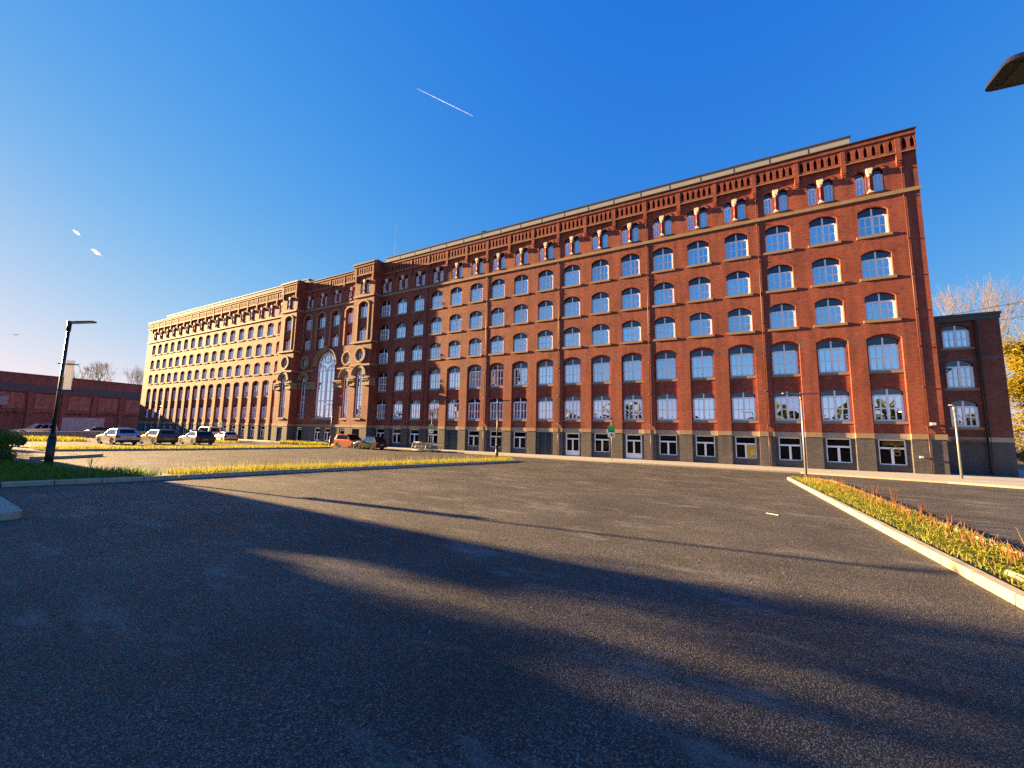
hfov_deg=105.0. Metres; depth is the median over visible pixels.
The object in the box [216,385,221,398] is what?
tall window
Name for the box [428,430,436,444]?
plinth window
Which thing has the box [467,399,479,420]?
tall window
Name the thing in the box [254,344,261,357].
sash window
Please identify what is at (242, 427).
plinth window
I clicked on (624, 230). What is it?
arched window
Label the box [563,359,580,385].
tall window
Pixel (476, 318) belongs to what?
sash window
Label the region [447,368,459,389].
tall window
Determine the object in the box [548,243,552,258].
arched window
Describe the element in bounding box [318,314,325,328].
hooded window
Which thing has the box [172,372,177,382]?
sash window
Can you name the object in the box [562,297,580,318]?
sash window
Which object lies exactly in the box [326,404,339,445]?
street lamp
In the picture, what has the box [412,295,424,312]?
sash window
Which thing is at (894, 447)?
painted scroll
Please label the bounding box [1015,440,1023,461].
ground
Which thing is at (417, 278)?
arched window
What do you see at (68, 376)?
banner
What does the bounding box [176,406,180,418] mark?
tall window
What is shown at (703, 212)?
arched window
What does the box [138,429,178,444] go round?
parked car
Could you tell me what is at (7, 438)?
wild shrub
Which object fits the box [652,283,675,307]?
sash window
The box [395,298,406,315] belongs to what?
sash window
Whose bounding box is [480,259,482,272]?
arched window
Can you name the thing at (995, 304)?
bare tree
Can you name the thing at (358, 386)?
lancet window
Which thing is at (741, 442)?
plinth window
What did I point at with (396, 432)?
plinth window
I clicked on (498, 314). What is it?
sash window
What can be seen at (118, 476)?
verge soil
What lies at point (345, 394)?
lancet window
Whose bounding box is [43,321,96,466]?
street lamp
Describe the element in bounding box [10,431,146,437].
boundary wall
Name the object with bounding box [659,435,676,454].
plinth window
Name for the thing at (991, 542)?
kerb
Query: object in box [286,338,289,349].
hooded window
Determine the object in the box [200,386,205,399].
tall window
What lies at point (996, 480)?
pavement
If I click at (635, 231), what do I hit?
arched window
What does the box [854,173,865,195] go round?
arched window
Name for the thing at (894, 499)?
weed plant
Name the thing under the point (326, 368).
grand arched window
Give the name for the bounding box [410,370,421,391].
tall window
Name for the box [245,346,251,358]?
sash window
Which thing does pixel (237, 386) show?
tall window
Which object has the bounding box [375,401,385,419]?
tall window
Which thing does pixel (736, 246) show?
sash window
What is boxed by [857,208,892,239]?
sash window
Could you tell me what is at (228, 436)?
parked car
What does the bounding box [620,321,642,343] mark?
sash window
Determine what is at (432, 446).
bicycle
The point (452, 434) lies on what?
door
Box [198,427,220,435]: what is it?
parked van
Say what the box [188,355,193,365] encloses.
sash window
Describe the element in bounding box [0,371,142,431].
brick warehouse
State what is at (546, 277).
sash window
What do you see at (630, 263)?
sash window
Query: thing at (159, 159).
sky
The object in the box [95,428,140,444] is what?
parked car
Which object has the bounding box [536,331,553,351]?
sash window
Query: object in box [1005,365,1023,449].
tall shrub
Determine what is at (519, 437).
plinth window
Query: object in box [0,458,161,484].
lawn grass
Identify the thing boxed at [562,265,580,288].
sash window
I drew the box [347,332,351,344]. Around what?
hooded window
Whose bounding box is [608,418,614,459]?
sign post
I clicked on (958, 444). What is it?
street lamp
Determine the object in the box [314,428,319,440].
plinth window
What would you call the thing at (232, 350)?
sash window
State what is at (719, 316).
mill building
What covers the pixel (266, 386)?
tall window
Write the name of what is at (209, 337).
sash window
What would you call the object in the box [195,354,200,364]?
sash window
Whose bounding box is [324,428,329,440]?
plinth window
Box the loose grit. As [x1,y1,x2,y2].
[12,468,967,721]
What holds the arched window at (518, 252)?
in the mill building at (719, 316)
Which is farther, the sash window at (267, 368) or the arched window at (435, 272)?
the sash window at (267, 368)
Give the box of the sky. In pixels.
[0,0,1023,439]
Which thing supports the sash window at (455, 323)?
in the mill building at (719, 316)
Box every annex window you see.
[941,325,974,350]
[945,360,979,390]
[950,400,984,429]
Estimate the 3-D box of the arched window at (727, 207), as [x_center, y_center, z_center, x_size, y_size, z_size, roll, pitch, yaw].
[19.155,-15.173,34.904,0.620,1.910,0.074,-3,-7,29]
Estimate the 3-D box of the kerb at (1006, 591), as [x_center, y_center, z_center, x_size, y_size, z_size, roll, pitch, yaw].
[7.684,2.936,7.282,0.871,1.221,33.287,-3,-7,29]
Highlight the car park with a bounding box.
[0,430,1023,767]
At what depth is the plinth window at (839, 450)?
29.52 m
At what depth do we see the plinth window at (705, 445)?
33.83 m
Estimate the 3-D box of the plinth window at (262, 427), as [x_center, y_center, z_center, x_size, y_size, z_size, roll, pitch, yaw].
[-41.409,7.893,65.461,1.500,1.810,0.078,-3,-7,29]
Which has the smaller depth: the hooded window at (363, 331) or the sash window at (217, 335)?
the hooded window at (363, 331)
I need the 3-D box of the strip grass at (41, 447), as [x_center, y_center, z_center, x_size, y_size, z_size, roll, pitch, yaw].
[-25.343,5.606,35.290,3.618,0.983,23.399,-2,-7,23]
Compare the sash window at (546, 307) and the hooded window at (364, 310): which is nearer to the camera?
the sash window at (546, 307)
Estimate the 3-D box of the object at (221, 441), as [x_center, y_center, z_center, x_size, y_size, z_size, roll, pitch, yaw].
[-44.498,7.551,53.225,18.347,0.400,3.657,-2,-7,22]
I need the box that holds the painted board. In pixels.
[747,445,755,457]
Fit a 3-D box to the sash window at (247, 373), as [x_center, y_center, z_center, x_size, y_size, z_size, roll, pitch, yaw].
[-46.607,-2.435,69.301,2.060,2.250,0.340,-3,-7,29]
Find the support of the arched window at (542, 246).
in the mill building at (719, 316)
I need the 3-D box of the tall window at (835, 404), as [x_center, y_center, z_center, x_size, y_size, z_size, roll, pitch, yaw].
[24.583,1.715,29.847,1.930,2.590,0.240,-3,-7,29]
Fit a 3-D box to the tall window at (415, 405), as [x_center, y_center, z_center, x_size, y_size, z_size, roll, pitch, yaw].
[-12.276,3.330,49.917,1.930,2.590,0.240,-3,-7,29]
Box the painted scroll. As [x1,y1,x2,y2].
[883,442,902,455]
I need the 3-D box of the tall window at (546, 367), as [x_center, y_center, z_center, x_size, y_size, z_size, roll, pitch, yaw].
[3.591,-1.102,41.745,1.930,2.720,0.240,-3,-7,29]
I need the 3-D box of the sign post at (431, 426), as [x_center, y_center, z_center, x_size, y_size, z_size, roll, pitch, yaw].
[-9.248,5.640,44.993,0.620,3.950,0.101,-2,-7,24]
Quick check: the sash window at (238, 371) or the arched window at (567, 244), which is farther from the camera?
the sash window at (238, 371)
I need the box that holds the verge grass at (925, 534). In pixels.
[791,475,1023,589]
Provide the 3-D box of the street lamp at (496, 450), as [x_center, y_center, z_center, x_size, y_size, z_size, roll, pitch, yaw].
[-0.751,3.739,31.674,1.121,4.910,0.234,0,-7,9]
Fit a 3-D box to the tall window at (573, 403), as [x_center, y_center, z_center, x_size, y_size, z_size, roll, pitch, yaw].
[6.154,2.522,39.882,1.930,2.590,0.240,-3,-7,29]
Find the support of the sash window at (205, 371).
in the mill building at (719, 316)
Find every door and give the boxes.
[60,417,104,431]
[277,427,281,441]
[296,427,301,440]
[448,430,456,449]
[539,432,550,454]
[566,433,579,455]
[626,434,641,458]
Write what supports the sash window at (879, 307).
in the mill building at (719, 316)
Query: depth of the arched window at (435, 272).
50.70 m
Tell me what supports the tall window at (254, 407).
in the mill building at (719, 316)
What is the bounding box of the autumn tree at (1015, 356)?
[1002,338,1023,377]
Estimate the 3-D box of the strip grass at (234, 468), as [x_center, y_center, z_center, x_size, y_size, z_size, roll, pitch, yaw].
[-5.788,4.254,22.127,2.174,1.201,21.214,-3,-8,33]
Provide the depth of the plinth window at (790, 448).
30.96 m
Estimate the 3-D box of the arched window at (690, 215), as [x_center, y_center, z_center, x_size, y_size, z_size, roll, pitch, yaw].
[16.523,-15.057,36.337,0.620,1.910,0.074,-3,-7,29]
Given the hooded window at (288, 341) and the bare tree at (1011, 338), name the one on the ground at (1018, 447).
the bare tree at (1011, 338)
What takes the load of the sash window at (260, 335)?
in the mill building at (719, 316)
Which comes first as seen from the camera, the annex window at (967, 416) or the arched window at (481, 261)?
the annex window at (967, 416)
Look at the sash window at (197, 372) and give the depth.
78.07 m
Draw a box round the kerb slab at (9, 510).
[0,496,22,520]
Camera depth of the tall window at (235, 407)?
70.25 m
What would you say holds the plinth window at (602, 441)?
in the mill building at (719, 316)
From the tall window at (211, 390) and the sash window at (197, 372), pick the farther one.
the sash window at (197, 372)
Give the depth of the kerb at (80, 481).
13.54 m
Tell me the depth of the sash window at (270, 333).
67.37 m
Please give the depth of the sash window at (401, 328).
52.50 m
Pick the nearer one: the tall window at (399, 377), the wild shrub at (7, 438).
the wild shrub at (7, 438)
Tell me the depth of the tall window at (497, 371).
44.69 m
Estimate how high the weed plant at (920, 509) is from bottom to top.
0.398 m
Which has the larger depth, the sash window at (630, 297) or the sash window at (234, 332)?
the sash window at (234, 332)
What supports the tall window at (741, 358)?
in the mill building at (719, 316)
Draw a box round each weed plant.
[888,484,898,505]
[918,503,924,514]
[944,514,955,531]
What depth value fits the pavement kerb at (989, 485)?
28.19 m
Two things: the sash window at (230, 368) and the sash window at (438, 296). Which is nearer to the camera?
the sash window at (438, 296)
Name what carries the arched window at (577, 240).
in the mill building at (719, 316)
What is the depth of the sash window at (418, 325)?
51.08 m
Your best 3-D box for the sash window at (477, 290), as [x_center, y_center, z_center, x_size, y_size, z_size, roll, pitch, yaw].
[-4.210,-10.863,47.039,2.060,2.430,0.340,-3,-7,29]
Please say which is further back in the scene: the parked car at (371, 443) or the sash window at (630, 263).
the parked car at (371, 443)
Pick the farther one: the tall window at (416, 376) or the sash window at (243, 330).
the sash window at (243, 330)
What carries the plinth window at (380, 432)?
in the mill building at (719, 316)
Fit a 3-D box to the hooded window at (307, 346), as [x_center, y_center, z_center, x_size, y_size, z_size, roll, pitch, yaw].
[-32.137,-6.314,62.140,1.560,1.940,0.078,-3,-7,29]
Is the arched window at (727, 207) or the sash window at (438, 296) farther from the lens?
the sash window at (438, 296)
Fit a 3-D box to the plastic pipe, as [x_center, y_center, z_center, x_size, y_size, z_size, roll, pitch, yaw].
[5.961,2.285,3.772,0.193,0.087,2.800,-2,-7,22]
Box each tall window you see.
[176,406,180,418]
[183,406,187,418]
[185,387,189,399]
[190,406,195,418]
[193,386,197,399]
[198,406,202,418]
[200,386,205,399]
[206,405,210,418]
[208,385,213,398]
[214,405,219,418]
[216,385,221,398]
[222,405,228,418]
[225,384,230,398]
[231,405,237,418]
[233,383,239,397]
[240,404,246,418]
[243,383,248,397]
[250,404,256,418]
[252,382,258,397]
[260,404,266,418]
[262,381,268,396]
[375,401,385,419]
[377,373,386,392]
[391,401,401,419]
[393,372,403,391]
[409,400,419,419]
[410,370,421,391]
[427,400,438,420]
[428,369,439,390]
[446,399,458,420]
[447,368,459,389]
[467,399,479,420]
[468,366,480,388]
[488,398,502,420]
[489,365,503,387]
[512,363,527,387]
[512,398,526,420]
[537,361,552,386]
[537,397,552,420]
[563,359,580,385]
[563,396,580,421]
[592,357,610,383]
[592,396,610,421]
[622,355,642,382]
[623,395,643,421]
[655,353,677,381]
[656,394,678,421]
[691,350,714,380]
[692,393,716,422]
[729,347,755,378]
[731,392,758,422]
[772,344,800,376]
[774,391,800,422]
[817,341,849,375]
[821,390,853,423]
[867,337,903,373]
[872,388,908,423]
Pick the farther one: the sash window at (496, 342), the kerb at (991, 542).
the sash window at (496, 342)
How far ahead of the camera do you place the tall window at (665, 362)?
36.06 m
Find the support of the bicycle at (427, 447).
on the car park
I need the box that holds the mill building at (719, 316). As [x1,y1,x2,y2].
[137,126,949,474]
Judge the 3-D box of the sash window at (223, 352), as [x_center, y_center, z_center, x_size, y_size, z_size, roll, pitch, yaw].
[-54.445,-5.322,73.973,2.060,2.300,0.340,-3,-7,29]
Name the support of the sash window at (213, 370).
in the mill building at (719, 316)
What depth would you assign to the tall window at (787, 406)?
31.34 m
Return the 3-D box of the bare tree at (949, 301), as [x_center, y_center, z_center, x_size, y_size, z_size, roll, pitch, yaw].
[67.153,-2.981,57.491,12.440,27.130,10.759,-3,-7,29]
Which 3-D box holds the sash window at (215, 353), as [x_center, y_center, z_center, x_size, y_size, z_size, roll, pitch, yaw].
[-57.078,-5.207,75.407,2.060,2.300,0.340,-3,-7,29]
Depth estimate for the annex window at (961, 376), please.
27.92 m
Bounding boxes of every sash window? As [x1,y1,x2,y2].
[169,342,174,352]
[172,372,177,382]
[176,341,180,351]
[179,372,184,381]
[182,340,187,350]
[186,371,191,381]
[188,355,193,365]
[189,338,195,349]
[193,370,198,380]
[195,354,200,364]
[197,337,202,348]
[201,369,206,379]
[202,353,208,363]
[204,335,210,346]
[208,368,214,379]
[210,351,216,362]
[212,334,218,345]
[217,367,222,378]
[218,350,224,361]
[220,332,226,344]
[225,366,231,377]
[227,349,233,360]
[229,331,235,342]
[234,365,240,376]
[236,347,242,359]
[237,329,244,341]
[243,364,249,376]
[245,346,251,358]
[246,327,253,339]
[252,363,259,375]
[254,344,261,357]
[256,325,263,338]
[262,362,269,374]
[264,343,271,355]
[266,323,273,336]
[377,349,387,364]
[378,325,388,341]
[379,301,390,318]
[393,347,404,363]
[394,323,405,339]
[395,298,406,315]
[410,345,421,361]
[411,320,422,337]
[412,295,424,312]
[428,343,440,360]
[429,318,441,335]
[430,291,442,309]
[447,341,460,358]
[448,315,461,332]
[449,288,462,306]
[467,338,481,356]
[468,311,482,330]
[469,284,482,303]
[488,336,503,355]
[489,308,504,327]
[490,280,505,300]
[511,333,527,353]
[512,275,528,296]
[512,305,528,324]
[536,301,553,321]
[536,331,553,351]
[537,270,553,292]
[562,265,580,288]
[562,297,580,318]
[562,328,580,348]
[590,260,609,283]
[590,293,610,315]
[590,324,610,346]
[620,254,640,278]
[620,288,641,311]
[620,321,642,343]
[651,248,674,273]
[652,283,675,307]
[653,317,676,341]
[686,241,710,267]
[687,278,712,302]
[688,313,713,338]
[723,234,750,261]
[725,272,752,298]
[727,309,754,334]
[764,226,793,255]
[766,266,796,293]
[768,304,798,331]
[808,218,840,247]
[811,259,844,287]
[814,299,847,327]
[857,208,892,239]
[860,251,896,281]
[864,293,900,322]
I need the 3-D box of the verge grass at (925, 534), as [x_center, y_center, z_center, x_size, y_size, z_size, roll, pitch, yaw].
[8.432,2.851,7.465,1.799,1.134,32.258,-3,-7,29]
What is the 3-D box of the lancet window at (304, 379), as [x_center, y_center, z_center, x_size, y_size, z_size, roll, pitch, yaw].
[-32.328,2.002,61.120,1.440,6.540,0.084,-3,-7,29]
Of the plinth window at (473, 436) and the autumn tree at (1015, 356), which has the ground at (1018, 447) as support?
the autumn tree at (1015, 356)
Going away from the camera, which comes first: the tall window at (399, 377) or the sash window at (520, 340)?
the sash window at (520, 340)
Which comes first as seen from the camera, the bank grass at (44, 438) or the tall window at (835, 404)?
the tall window at (835, 404)
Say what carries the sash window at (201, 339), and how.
in the mill building at (719, 316)
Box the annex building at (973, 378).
[933,311,1018,476]
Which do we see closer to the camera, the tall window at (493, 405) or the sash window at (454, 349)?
the tall window at (493, 405)
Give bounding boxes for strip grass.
[29,444,333,449]
[163,454,513,474]
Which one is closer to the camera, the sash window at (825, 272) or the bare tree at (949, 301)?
the sash window at (825, 272)
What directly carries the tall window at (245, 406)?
in the mill building at (719, 316)
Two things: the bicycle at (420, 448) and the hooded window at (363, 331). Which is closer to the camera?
the bicycle at (420, 448)
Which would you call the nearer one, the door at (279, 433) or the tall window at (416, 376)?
the tall window at (416, 376)
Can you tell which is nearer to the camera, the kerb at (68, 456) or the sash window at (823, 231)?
the kerb at (68, 456)
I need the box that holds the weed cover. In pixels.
[806,474,1023,566]
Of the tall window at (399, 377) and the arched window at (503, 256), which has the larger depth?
the tall window at (399, 377)
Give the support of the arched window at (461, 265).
in the mill building at (719, 316)
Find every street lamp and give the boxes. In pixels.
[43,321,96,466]
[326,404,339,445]
[495,400,509,457]
[782,393,819,476]
[948,405,962,478]
[985,52,1023,91]
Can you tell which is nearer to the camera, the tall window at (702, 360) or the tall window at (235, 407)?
the tall window at (702, 360)
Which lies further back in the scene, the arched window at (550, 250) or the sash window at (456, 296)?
the sash window at (456, 296)
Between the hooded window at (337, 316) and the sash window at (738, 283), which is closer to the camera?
the sash window at (738, 283)
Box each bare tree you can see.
[64,366,115,381]
[83,361,114,380]
[120,368,143,384]
[123,364,143,384]
[932,272,1023,315]
[932,279,1023,342]
[1000,314,1023,375]
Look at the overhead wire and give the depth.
45.91 m
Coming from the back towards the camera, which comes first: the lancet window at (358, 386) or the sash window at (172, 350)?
the sash window at (172, 350)
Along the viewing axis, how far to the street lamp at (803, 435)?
22.02 m
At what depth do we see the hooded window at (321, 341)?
60.65 m
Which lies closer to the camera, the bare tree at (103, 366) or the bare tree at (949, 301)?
the bare tree at (949, 301)
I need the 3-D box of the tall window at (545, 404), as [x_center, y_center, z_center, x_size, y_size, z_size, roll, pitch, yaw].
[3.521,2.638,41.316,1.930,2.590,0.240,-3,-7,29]
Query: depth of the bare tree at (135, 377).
136.45 m
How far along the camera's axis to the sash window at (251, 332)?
70.22 m
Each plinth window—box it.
[241,425,244,435]
[250,426,254,435]
[260,426,264,436]
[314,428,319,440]
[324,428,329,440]
[376,428,383,436]
[392,429,400,442]
[410,429,418,443]
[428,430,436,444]
[468,430,478,446]
[490,431,500,447]
[514,431,525,448]
[595,433,609,451]
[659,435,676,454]
[696,435,715,456]
[735,436,756,458]
[778,437,802,460]
[826,438,852,462]
[878,439,907,465]
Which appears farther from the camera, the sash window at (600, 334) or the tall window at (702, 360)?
the sash window at (600, 334)
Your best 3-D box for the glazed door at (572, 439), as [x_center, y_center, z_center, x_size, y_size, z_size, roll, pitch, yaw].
[6.127,6.038,39.550,1.500,2.270,0.078,-3,-7,29]
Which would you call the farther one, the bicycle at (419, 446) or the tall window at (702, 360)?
the bicycle at (419, 446)
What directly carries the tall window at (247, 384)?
in the mill building at (719, 316)
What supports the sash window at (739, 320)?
in the mill building at (719, 316)
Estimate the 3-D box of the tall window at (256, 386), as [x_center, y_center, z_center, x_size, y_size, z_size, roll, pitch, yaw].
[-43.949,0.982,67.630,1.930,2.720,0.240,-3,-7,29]
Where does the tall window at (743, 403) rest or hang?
in the mill building at (719, 316)
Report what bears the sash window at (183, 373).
in the mill building at (719, 316)
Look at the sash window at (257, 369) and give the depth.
68.01 m
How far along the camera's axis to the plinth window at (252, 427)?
67.03 m
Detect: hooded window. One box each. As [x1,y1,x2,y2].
[285,317,291,331]
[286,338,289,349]
[305,317,311,331]
[305,338,309,349]
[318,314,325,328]
[318,336,323,348]
[332,312,339,326]
[332,334,337,346]
[346,309,353,324]
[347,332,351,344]
[359,303,367,319]
[359,327,366,340]
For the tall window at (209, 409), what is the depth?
74.62 m
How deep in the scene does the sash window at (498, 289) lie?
45.69 m
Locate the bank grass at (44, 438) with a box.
[24,435,90,441]
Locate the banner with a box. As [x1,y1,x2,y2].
[54,360,78,390]
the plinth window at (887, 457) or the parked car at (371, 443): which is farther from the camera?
the parked car at (371, 443)
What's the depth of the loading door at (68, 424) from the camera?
100.79 m
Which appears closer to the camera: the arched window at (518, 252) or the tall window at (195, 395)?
the arched window at (518, 252)
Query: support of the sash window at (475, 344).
in the mill building at (719, 316)
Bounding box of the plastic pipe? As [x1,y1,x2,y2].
[1004,569,1023,580]
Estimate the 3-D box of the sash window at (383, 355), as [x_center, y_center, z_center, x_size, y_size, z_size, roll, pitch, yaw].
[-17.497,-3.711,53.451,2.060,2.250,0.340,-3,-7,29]
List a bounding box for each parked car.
[9,424,58,430]
[72,427,109,431]
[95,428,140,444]
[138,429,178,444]
[178,431,215,444]
[215,432,238,440]
[333,434,361,447]
[353,437,387,449]
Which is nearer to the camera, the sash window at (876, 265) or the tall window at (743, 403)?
the sash window at (876, 265)
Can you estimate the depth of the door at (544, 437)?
40.95 m
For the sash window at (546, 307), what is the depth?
42.44 m
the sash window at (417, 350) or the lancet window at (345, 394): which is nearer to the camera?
the sash window at (417, 350)
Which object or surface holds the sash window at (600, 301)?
in the mill building at (719, 316)
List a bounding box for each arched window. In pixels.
[315,352,334,417]
[405,276,407,288]
[416,274,418,285]
[422,272,424,284]
[434,270,436,282]
[440,268,442,280]
[452,265,455,278]
[459,263,462,277]
[472,261,475,274]
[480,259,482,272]
[493,256,496,270]
[501,254,504,268]
[516,250,519,265]
[524,249,527,263]
[540,245,543,260]
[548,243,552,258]
[565,239,569,255]
[575,237,579,253]
[592,233,597,249]
[602,231,607,247]
[622,226,627,243]
[632,224,638,241]
[653,219,659,237]
[665,217,671,234]
[687,211,694,230]
[699,209,706,227]
[723,203,731,222]
[737,200,745,219]
[763,194,772,214]
[778,191,787,211]
[807,184,816,205]
[823,180,833,201]
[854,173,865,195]
[872,169,883,191]
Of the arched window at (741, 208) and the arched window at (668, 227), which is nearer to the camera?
the arched window at (741, 208)
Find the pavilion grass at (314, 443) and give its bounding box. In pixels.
[278,440,328,445]
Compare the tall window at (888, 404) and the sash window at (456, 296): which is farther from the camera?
the sash window at (456, 296)
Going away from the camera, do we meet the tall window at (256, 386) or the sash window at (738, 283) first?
the sash window at (738, 283)
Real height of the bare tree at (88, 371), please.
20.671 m
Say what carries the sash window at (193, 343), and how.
in the mill building at (719, 316)
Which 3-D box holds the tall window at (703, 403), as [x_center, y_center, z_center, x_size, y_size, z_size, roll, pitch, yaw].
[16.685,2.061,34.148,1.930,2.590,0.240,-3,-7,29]
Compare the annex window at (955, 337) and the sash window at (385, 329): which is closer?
the annex window at (955, 337)
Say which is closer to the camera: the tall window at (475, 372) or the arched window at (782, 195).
the arched window at (782, 195)
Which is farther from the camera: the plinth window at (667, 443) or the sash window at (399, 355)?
the sash window at (399, 355)
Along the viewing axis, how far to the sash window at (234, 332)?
73.10 m
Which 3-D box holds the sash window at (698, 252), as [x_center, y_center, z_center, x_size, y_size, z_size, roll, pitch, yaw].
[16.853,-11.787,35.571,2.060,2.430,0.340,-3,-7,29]
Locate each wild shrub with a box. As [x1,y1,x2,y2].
[0,427,27,461]
[1016,446,1023,463]
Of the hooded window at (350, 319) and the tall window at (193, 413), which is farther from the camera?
the tall window at (193, 413)
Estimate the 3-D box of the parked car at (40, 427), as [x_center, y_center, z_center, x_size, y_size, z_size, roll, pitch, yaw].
[-73.543,6.961,60.575,2.080,1.650,4.626,-2,-7,23]
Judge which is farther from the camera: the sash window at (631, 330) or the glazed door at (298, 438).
the glazed door at (298, 438)
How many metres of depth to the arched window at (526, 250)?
44.46 m
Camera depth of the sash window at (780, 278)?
32.39 m
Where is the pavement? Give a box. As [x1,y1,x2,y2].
[179,436,1023,486]
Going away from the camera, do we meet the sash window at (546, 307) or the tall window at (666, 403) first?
the tall window at (666, 403)
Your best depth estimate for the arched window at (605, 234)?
40.14 m
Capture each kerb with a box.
[1,459,515,486]
[29,454,102,459]
[44,447,327,450]
[238,440,1023,488]
[787,477,1023,609]
[817,479,1023,556]
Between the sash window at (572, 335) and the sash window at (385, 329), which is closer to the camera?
the sash window at (572, 335)
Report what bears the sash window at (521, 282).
in the mill building at (719, 316)
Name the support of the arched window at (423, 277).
in the mill building at (719, 316)
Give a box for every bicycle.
[411,442,426,451]
[414,442,430,451]
[419,443,435,451]
[420,443,439,451]
[429,443,442,451]
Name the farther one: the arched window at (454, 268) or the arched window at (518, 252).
the arched window at (454, 268)
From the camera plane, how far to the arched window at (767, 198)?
33.46 m
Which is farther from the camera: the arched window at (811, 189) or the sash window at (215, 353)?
the sash window at (215, 353)
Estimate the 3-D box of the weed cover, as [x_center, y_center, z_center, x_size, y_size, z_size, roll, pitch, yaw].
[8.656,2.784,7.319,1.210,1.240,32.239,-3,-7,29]
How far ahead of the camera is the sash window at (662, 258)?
37.09 m
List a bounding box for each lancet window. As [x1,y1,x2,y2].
[279,377,286,417]
[300,377,305,417]
[342,373,348,417]
[354,370,362,417]
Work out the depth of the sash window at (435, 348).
49.27 m
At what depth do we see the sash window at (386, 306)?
54.34 m
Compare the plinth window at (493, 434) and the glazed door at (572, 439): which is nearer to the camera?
the glazed door at (572, 439)
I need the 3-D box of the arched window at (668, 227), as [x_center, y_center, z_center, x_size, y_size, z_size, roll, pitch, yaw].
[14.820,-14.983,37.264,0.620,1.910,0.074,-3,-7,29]
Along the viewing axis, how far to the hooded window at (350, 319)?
57.95 m
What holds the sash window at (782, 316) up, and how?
in the mill building at (719, 316)
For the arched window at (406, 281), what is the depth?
53.10 m
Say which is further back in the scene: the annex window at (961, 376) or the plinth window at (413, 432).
the plinth window at (413, 432)
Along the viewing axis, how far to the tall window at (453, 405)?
47.12 m
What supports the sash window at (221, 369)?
in the mill building at (719, 316)
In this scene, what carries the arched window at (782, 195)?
in the mill building at (719, 316)
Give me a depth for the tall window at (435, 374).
49.00 m
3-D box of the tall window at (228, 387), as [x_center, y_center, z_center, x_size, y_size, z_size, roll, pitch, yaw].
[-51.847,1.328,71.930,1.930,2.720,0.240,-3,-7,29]
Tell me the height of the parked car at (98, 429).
1.480 m
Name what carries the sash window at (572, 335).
in the mill building at (719, 316)
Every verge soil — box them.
[3,461,480,481]
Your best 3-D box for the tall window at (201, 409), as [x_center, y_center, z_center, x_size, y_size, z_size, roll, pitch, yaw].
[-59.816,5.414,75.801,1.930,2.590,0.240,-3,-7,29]
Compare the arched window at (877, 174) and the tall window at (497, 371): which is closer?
the arched window at (877, 174)
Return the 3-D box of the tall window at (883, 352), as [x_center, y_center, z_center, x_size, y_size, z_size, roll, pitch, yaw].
[27.286,-2.141,28.843,1.930,2.720,0.240,-3,-7,29]
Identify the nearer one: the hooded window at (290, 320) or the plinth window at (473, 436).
the plinth window at (473, 436)
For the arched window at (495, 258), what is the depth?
46.40 m
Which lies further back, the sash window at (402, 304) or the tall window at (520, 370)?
the sash window at (402, 304)
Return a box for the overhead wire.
[951,301,1023,319]
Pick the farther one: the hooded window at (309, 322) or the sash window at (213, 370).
the sash window at (213, 370)
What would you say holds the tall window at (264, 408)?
in the mill building at (719, 316)
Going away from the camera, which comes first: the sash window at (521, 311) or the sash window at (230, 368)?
the sash window at (521, 311)
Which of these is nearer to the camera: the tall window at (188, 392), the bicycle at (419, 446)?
the bicycle at (419, 446)
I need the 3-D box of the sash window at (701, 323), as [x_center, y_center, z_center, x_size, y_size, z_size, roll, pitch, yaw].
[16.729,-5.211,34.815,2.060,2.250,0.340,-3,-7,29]
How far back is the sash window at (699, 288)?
35.27 m
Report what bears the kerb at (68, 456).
on the car park
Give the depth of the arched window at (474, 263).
47.83 m
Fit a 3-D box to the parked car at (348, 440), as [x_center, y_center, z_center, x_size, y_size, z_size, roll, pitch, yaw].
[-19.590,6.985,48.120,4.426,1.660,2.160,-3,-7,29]
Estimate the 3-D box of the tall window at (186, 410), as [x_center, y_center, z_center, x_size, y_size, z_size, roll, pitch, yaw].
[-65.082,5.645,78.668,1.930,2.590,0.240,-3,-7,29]
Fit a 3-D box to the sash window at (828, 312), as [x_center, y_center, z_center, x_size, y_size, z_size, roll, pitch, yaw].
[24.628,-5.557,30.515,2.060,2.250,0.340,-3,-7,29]
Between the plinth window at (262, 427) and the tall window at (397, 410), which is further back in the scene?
the plinth window at (262, 427)
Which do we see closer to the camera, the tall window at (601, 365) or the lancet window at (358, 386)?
the tall window at (601, 365)
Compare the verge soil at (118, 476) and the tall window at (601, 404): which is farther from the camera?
the tall window at (601, 404)
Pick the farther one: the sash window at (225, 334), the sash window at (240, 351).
the sash window at (225, 334)
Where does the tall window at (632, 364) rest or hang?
in the mill building at (719, 316)
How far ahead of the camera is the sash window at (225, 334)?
74.53 m
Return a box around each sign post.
[429,421,433,448]
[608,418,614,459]
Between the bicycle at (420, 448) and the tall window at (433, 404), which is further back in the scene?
the tall window at (433, 404)
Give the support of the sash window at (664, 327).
in the mill building at (719, 316)

